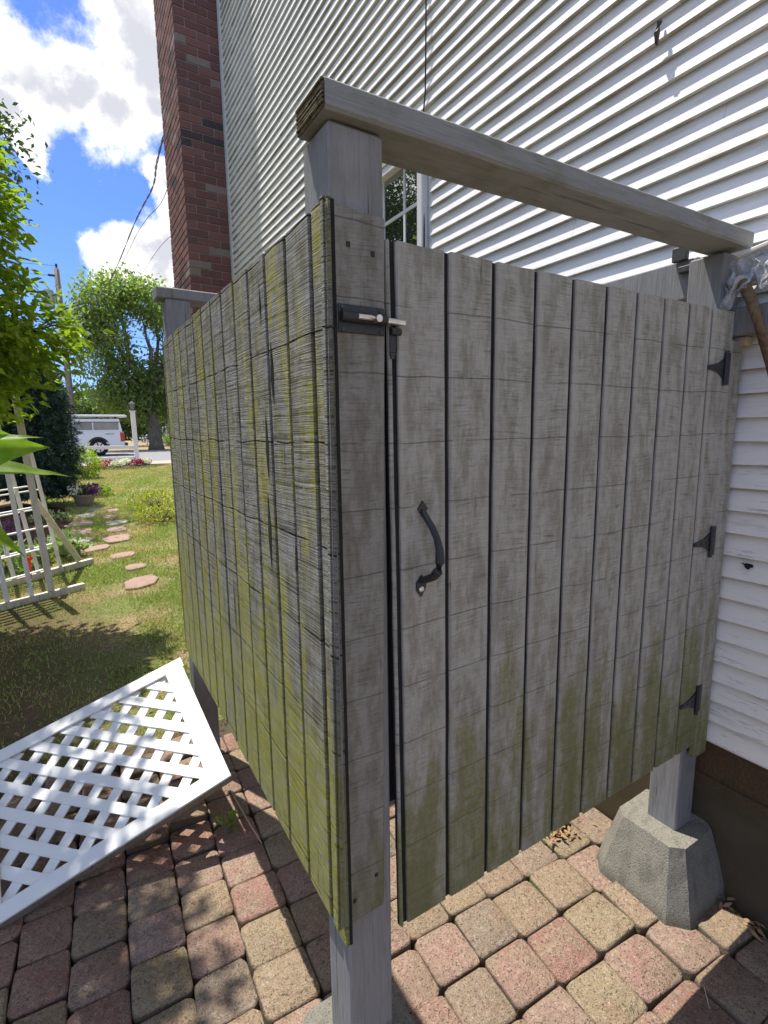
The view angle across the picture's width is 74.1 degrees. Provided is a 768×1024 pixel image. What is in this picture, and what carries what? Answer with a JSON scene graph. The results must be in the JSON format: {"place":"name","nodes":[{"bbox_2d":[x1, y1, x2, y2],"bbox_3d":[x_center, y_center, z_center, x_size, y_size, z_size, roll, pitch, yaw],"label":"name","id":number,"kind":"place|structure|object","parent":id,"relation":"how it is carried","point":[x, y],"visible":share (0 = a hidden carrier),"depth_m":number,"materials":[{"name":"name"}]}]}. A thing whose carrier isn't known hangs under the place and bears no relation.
{"place":"outdoors","nodes":[
{"label":"outdoors","id":0,"kind":"place"},
{"bbox_2d":[0,0,173,407],"label":"sky","id":1,"kind":"structure","parent":0,"point":[85,73],"materials":[{"name":"blue"}]},
{"bbox_2d":[0,438,224,784],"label":"ground","id":2,"kind":"structure","parent":0,"point":[30,714],"depth_m":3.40,"materials":[{"name":"green plant"}]},
{"bbox_2d":[0,538,40,573],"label":"hosta","id":3,"kind":"object","parent":2,"relation":"on","point":[18,563],"visible":0.41,"depth_m":5.10,"materials":[{"name":"green plant"}]},
{"bbox_2d":[0,99,53,247],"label":"dark tree","id":4,"kind":"object","parent":2,"relation":"on","point":[18,178],"visible":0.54,"depth_m":8.18,"materials":[{"name":"green plant"}]},
{"bbox_2d":[0,503,73,563],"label":"mulch bed","id":5,"kind":"object","parent":2,"relation":"on","point":[63,522],"visible":0.41,"depth_m":7.83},
{"bbox_2d":[0,516,31,539],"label":"purple plant","id":6,"kind":"object","parent":5,"relation":"on","point":[8,523],"visible":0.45,"depth_m":6.52,"materials":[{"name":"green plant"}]},
{"bbox_2d":[29,509,70,522],"bbox_3d":[-5.146,0.060,7.837,0.577,0.237,0.427,-6,11,-31],"label":"ground plant","id":7,"kind":"object","parent":5,"relation":"on","point":[63,514],"visible":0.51,"depth_m":7.90,"materials":[{"name":"green plant"}]},
{"bbox_2d":[0,320,86,502],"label":"blue spruce","id":8,"kind":"object","parent":2,"relation":"on","point":[53,424],"visible":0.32,"depth_m":8.84,"materials":[{"name":"green plant"}]},
{"bbox_2d":[0,397,93,610],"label":"garden trellis","id":9,"kind":"object","parent":2,"relation":"on","point":[38,508],"visible":0.86,"depth_m":4.35,"materials":[{"name":"white wood"}]},
{"bbox_2d":[26,554,32,578],"bbox_3d":[-3.044,0.458,4.370,0.056,0.233,0.018,-6,11,-31],"label":"red peg","id":10,"kind":"object","parent":9,"relation":"hanging from","point":[29,562],"visible":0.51,"depth_m":4.36,"materials":[{"name":"plastic"}]},
{"bbox_2d":[0,124,115,426],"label":"leafy tree","id":11,"kind":"object","parent":2,"relation":"on","point":[17,350],"visible":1,"depth_m":3.42,"materials":[{"name":"green plant"}]},
{"bbox_2d":[43,264,75,420],"bbox_3d":[-18.451,-8.578,28.997,0.980,10.550,0.526,-6,11,-31],"label":"utility pole","id":12,"kind":"object","parent":2,"relation":"on","point":[56,276],"visible":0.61,"depth_m":28.63,"materials":[{"name":"brown wood"}]},
{"bbox_2d":[76,136,163,319],"bbox_3d":[-9.900,-7.567,17.173,0.597,3.173,28.772,-7,11,-33],"label":"service cable","id":13,"kind":"object","parent":12,"relation":"attached to","point":[160,147],"visible":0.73,"depth_m":10.30,"materials":[{"name":"grey metal"}]},
{"bbox_2d":[84,337,162,349],"bbox_3d":[-5.075,-10.867,36.089,29.916,0.915,0.125,-6,10,-29],"label":"overhead wire","id":14,"kind":"object","parent":12,"relation":"attached to","point":[88,338],"visible":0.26,"depth_m":30.54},
{"bbox_2d":[33,527,92,560],"bbox_3d":[-3.629,0.377,5.661,0.644,0.435,0.607,-2,9,-5],"label":"hosta","id":15,"kind":"object","parent":2,"relation":"on","point":[77,545],"visible":0.55,"depth_m":5.64,"materials":[{"name":"green plant"}]},
{"bbox_2d":[64,520,92,527],"bbox_3d":[-4.569,0.193,7.630,0.400,0.054,0.560,-6,11,-31],"label":"stepping stone","id":16,"kind":"object","parent":2,"relation":"on","point":[85,522],"visible":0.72,"depth_m":7.59,"materials":[{"name":"pink stone"}]},
{"bbox_2d":[72,528,91,535],"bbox_3d":[-4.199,0.297,7.027,0.288,0.054,0.547,-6,11,-31],"label":"stepping stone","id":17,"kind":"object","parent":2,"relation":"on","point":[84,531],"visible":0.47,"depth_m":7.03,"materials":[{"name":"pink stone"}]},
{"bbox_2d":[74,537,91,542],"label":"stepping stone","id":18,"kind":"object","parent":2,"relation":"on","point":[88,539],"visible":0.36,"depth_m":6.49,"materials":[{"name":"grey stone"}]},
{"bbox_2d":[66,482,102,506],"bbox_3d":[-5.384,-0.317,9.188,0.578,0.445,0.426,-6,11,-31],"label":"flower pot","id":19,"kind":"object","parent":2,"relation":"on","point":[84,496],"visible":1,"depth_m":9.10,"materials":[{"name":"ceramic"}]},
{"bbox_2d":[76,513,94,517],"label":"stepping stone","id":20,"kind":"object","parent":2,"relation":"on","point":[87,514],"visible":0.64,"depth_m":8.26,"materials":[{"name":"grey stone"}]},
{"bbox_2d":[69,442,103,478],"bbox_3d":[-8.126,-1.371,13.820,1.022,1.069,1.028,-6,11,-31],"label":"round shrub","id":21,"kind":"object","parent":2,"relation":"on","point":[93,460],"visible":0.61,"depth_m":13.80,"materials":[{"name":"green plant"}]},
{"bbox_2d":[48,445,134,460],"bbox_3d":[-12.609,-1.819,16.937,7.782,0.874,0.160,-6,11,-31],"label":"rail fence","id":22,"kind":"object","parent":2,"relation":"on","point":[112,447],"visible":0.32,"depth_m":18.49,"materials":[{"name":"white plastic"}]},
{"bbox_2d":[80,544,109,553],"bbox_3d":[-3.485,0.457,6.104,0.273,0.054,0.448,4,10,29],"label":"stepping stone","id":23,"kind":"object","parent":2,"relation":"on","point":[98,547],"visible":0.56,"depth_m":6.07,"materials":[{"name":"pink stone"}]},
{"bbox_2d":[88,507,102,511],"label":"stepping stone","id":24,"kind":"object","parent":2,"relation":"on","point":[94,509],"visible":0.5,"depth_m":8.83,"materials":[{"name":"grey stone"}]},
{"bbox_2d":[66,379,133,439],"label":"woods","id":25,"kind":"object","parent":2,"relation":"on","point":[79,395],"depth_m":75.59,"materials":[{"name":"green plant"}]},
{"bbox_2d":[88,483,114,496],"bbox_3d":[-5.922,-0.446,10.483,0.692,0.313,0.659,-6,11,-31],"label":"shrub","id":26,"kind":"object","parent":2,"relation":"on","point":[105,490],"visible":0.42,"depth_m":10.46,"materials":[{"name":"green plant"}]},
{"bbox_2d":[103,514,115,519],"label":"stepping stone","id":27,"kind":"object","parent":2,"relation":"on","point":[109,516],"visible":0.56,"depth_m":8.16,"materials":[{"name":"pink stone"}]},
{"bbox_2d":[0,619,220,782],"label":"dry leaves","id":28,"kind":"object","parent":2,"relation":"on","point":[49,707],"visible":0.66,"depth_m":3.01,"materials":[{"name":"brown plant"}]},
{"bbox_2d":[106,508,118,511],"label":"stepping stone","id":29,"kind":"object","parent":2,"relation":"on","point":[111,510],"visible":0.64,"depth_m":8.74,"materials":[{"name":"beige stone"}]},
{"bbox_2d":[51,261,174,449],"bbox_3d":[-15.377,-9.457,31.638,8.977,11.346,6.524,-6,11,-31],"label":"street tree","id":30,"kind":"object","parent":2,"relation":"on","point":[142,384],"visible":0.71,"depth_m":30.08,"materials":[{"name":"green plant"}]},
{"bbox_2d":[106,526,125,532],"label":"stepping stone","id":31,"kind":"object","parent":2,"relation":"on","point":[116,529],"visible":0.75,"depth_m":7.16,"materials":[{"name":"stone"}]},
{"bbox_2d":[66,393,167,444],"bbox_3d":[-20.742,-6.987,39.718,8.474,4.870,5.529,-6,11,-31],"label":"background tree","id":32,"kind":"object","parent":2,"relation":"on","point":[141,432],"visible":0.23,"depth_m":39.05,"materials":[{"name":"green plant"}]},
{"bbox_2d":[102,534,131,543],"bbox_3d":[-3.474,0.362,6.648,0.362,0.054,0.521,-6,11,-31],"label":"stepping stone","id":33,"kind":"object","parent":2,"relation":"on","point":[113,539],"visible":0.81,"depth_m":6.59,"materials":[{"name":"stone"}]},
{"bbox_2d":[105,520,128,525],"bbox_3d":[-4.027,0.179,7.701,0.331,0.054,0.443,-6,11,-31],"label":"stepping stone","id":34,"kind":"object","parent":2,"relation":"on","point":[119,522],"visible":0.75,"depth_m":7.66,"materials":[{"name":"grey stone"}]},
{"bbox_2d":[109,551,135,559],"bbox_3d":[-2.978,0.510,5.791,0.249,0.054,0.304,6,11,37],"label":"stepping stone","id":35,"kind":"object","parent":2,"relation":"on","point":[131,553],"visible":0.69,"depth_m":5.79,"materials":[{"name":"pink stone"}]},
{"bbox_2d":[128,400,139,463],"bbox_3d":[-9.245,-2.925,18.841,0.250,2.380,0.217,-6,11,-31],"label":"lamp post","id":36,"kind":"object","parent":2,"relation":"on","point":[133,426],"visible":0.91,"depth_m":18.76,"materials":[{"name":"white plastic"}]},
{"bbox_2d":[102,464,165,469],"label":"flower bed soil","id":37,"kind":"structure","parent":2,"relation":"on","point":[136,466],"depth_m":17.61,"materials":[{"name":"brown soil"}]},
{"bbox_2d":[89,461,105,469],"bbox_3d":[-9.383,-1.520,16.581,0.582,0.320,0.547,-6,11,-31],"label":"flower clump","id":38,"kind":"object","parent":37,"relation":"on","point":[100,465],"visible":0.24,"depth_m":16.57,"materials":[{"name":"plant"}]},
{"bbox_2d":[102,459,114,465],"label":"flower clump","id":39,"kind":"object","parent":37,"relation":"on","point":[107,462],"visible":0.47,"depth_m":17.67,"materials":[{"name":"pink plant"}]},
{"bbox_2d":[110,459,124,467],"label":"flower clump","id":40,"kind":"object","parent":37,"relation":"on","point":[118,463],"visible":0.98,"depth_m":17.15,"materials":[{"name":"white plant"}]},
{"bbox_2d":[121,458,130,464],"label":"flower clump","id":41,"kind":"object","parent":37,"relation":"on","point":[124,460],"visible":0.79,"depth_m":18.10,"materials":[{"name":"white plant"}]},
{"bbox_2d":[129,458,143,465],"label":"flower clump","id":42,"kind":"object","parent":37,"relation":"on","point":[139,461],"visible":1,"depth_m":17.88,"materials":[{"name":"red plant"}]},
{"bbox_2d":[141,457,151,464],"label":"flower clump","id":43,"kind":"object","parent":37,"relation":"on","point":[146,461],"visible":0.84,"depth_m":18.19,"materials":[{"name":"white plant"}]},
{"bbox_2d":[125,563,145,570],"bbox_3d":[-2.599,0.590,5.327,0.196,0.054,0.263,-6,11,-31],"label":"stepping stone","id":44,"kind":"object","parent":2,"relation":"on","point":[131,566],"visible":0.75,"depth_m":5.30,"materials":[{"name":"stone"}]},
{"bbox_2d":[124,574,158,590],"bbox_3d":[-2.293,0.678,4.822,0.309,0.054,0.423,-6,11,-31],"label":"stepping stone","id":45,"kind":"object","parent":2,"relation":"on","point":[140,582],"visible":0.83,"depth_m":4.77,"materials":[{"name":"pink stone"}]},
{"bbox_2d":[126,489,173,511],"bbox_3d":[-3.962,-0.211,8.891,1.006,0.395,1.076,0,9,2],"label":"yellow shrub","id":46,"kind":"object","parent":2,"relation":"on","point":[158,494],"visible":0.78,"depth_m":8.76,"materials":[{"name":"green plant"}]},
{"bbox_2d":[133,505,175,524],"bbox_3d":[-3.406,0.021,7.775,0.794,0.308,0.897,5,11,34],"label":"yellow shrub","id":47,"kind":"object","parent":2,"relation":"on","point":[161,517],"visible":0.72,"depth_m":7.66,"materials":[{"name":"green plant"}]},
{"bbox_2d":[163,434,169,446],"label":"hedge","id":48,"kind":"object","parent":2,"relation":"on","point":[166,440],"visible":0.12,"depth_m":36.26,"materials":[{"name":"green plant"}]},
{"bbox_2d":[153,0,767,938],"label":"house","id":49,"kind":"structure","parent":2,"relation":"on","point":[613,92],"depth_m":1.80,"materials":[{"name":"paint"}]},
{"bbox_2d":[382,164,427,247],"bbox_3d":[-0.048,-1.266,2.824,0.056,1.098,0.955,-6,11,-31],"label":"window","id":50,"kind":"structure","parent":49,"relation":"in","point":[404,192],"depth_m":2.56,"materials":[{"name":"white glass"}]},
{"bbox_2d":[423,0,426,246],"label":"wall cable","id":51,"kind":"object","parent":49,"relation":"attached to","point":[425,91],"depth_m":2.30,"materials":[{"name":"grey plastic"}]},
{"bbox_2d":[654,19,661,45],"bbox_3d":[0.779,-1.363,1.447,0.024,0.073,0.019,-6,11,-31],"label":"wall hook","id":52,"kind":"object","parent":49,"relation":"attached to","point":[657,33],"depth_m":1.44,"materials":[{"name":"metal"}]},
{"bbox_2d":[723,241,767,309],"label":"wrapped light","id":53,"kind":"object","parent":49,"relation":"attached to","point":[754,264],"visible":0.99,"depth_m":1.26,"materials":[{"name":"clear plastic"}]},
{"bbox_2d":[730,302,767,337],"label":"wall block","id":54,"kind":"structure","parent":49,"relation":"attached to","point":[743,324],"depth_m":1.29,"materials":[{"name":"paint"}]},
{"bbox_2d":[731,278,767,374],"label":"old pipe","id":55,"kind":"object","parent":49,"relation":"attached to","point":[749,295],"visible":0.92,"depth_m":1.24,"materials":[{"name":"brown metal"}]},
{"bbox_2d":[62,450,170,463],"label":"road","id":56,"kind":"structure","parent":0,"point":[159,455],"depth_m":24.62,"materials":[{"name":"grey asphalt"}]},
{"bbox_2d":[35,414,127,455],"bbox_3d":[-15.021,-3.511,23.455,5.650,1.890,2.012,-6,11,-31],"label":"van","id":57,"kind":"object","parent":56,"relation":"on","point":[97,431],"visible":0.48,"depth_m":23.52,"materials":[{"name":"paint"}]},
{"bbox_2d":[79,460,170,465],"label":"roadside","id":58,"kind":"structure","parent":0,"point":[160,462],"depth_m":19.48,"materials":[{"name":"grey concrete"}]},
{"bbox_2d":[106,190,166,290],"bbox_3d":[-5.232,-5.413,10.719,0.339,1.343,12.453,-6,11,-31],"label":"overhead wire","id":59,"kind":"object","parent":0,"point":[138,231],"visible":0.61,"depth_m":10.73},
{"bbox_2d":[139,419,167,443],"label":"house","id":60,"kind":"structure","parent":0,"point":[140,441],"depth_m":54.12,"materials":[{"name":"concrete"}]},
{"bbox_2d":[0,719,767,1023],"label":"patio","id":61,"kind":"structure","parent":0,"point":[196,914],"depth_m":1.42,"materials":[{"name":"brick"}]},
{"bbox_2d":[0,430,71,557],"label":"leaf plant","id":62,"kind":"object","parent":61,"relation":"on","point":[12,447],"visible":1,"depth_m":0.84,"materials":[{"name":"green plant"}]},
{"bbox_2d":[0,658,236,927],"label":"framed lattice","id":63,"kind":"object","parent":61,"relation":"on","point":[213,774],"visible":1,"depth_m":1.77,"materials":[{"name":"white plastic"}]},
{"bbox_2d":[216,809,237,833],"bbox_3d":[-0.549,1.110,1.819,0.068,0.093,0.088,8,12,42],"label":"green weed","id":64,"kind":"object","parent":61,"relation":"on","point":[227,825],"visible":1,"depth_m":1.81,"materials":[{"name":"green plant"}]},
{"bbox_2d":[230,790,261,843],"bbox_3d":[-0.517,1.125,1.888,0.007,0.008,0.321,-7,11,-35],"label":"straw","id":65,"kind":"object","parent":61,"relation":"on","point":[246,817],"visible":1,"depth_m":1.87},
{"bbox_2d":[302,986,414,1023],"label":"pier block","id":66,"kind":"structure","parent":61,"relation":"on","point":[320,1013],"depth_m":1.05,"materials":[{"name":"concrete"}]},
{"bbox_2d":[153,76,753,1023],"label":"shower stall","id":67,"kind":"object","parent":61,"relation":"on","point":[451,528],"visible":1,"depth_m":0.97,"materials":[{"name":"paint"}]},
{"bbox_2d":[733,336,751,346],"bbox_3d":[0.937,-0.445,1.332,0.032,0.024,0.034,-6,11,-31],"label":"wood offcut","id":68,"kind":"object","parent":67,"relation":"attached to","point":[745,341],"visible":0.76,"depth_m":1.32,"materials":[{"name":"brown wood"}]},
{"bbox_2d":[548,821,596,844],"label":"dry leaves","id":69,"kind":"object","parent":61,"relation":"on","point":[558,832],"visible":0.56,"depth_m":1.78,"materials":[{"name":"brown plant"}]},
{"bbox_2d":[597,789,725,930],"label":"pier block","id":70,"kind":"structure","parent":61,"relation":"on","point":[665,874],"depth_m":1.52,"materials":[{"name":"concrete"}]},
{"bbox_2d":[716,896,765,941],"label":"dry leaves","id":71,"kind":"object","parent":61,"relation":"on","point":[727,905],"visible":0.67,"depth_m":1.45,"materials":[{"name":"brown plant"}]}
]}

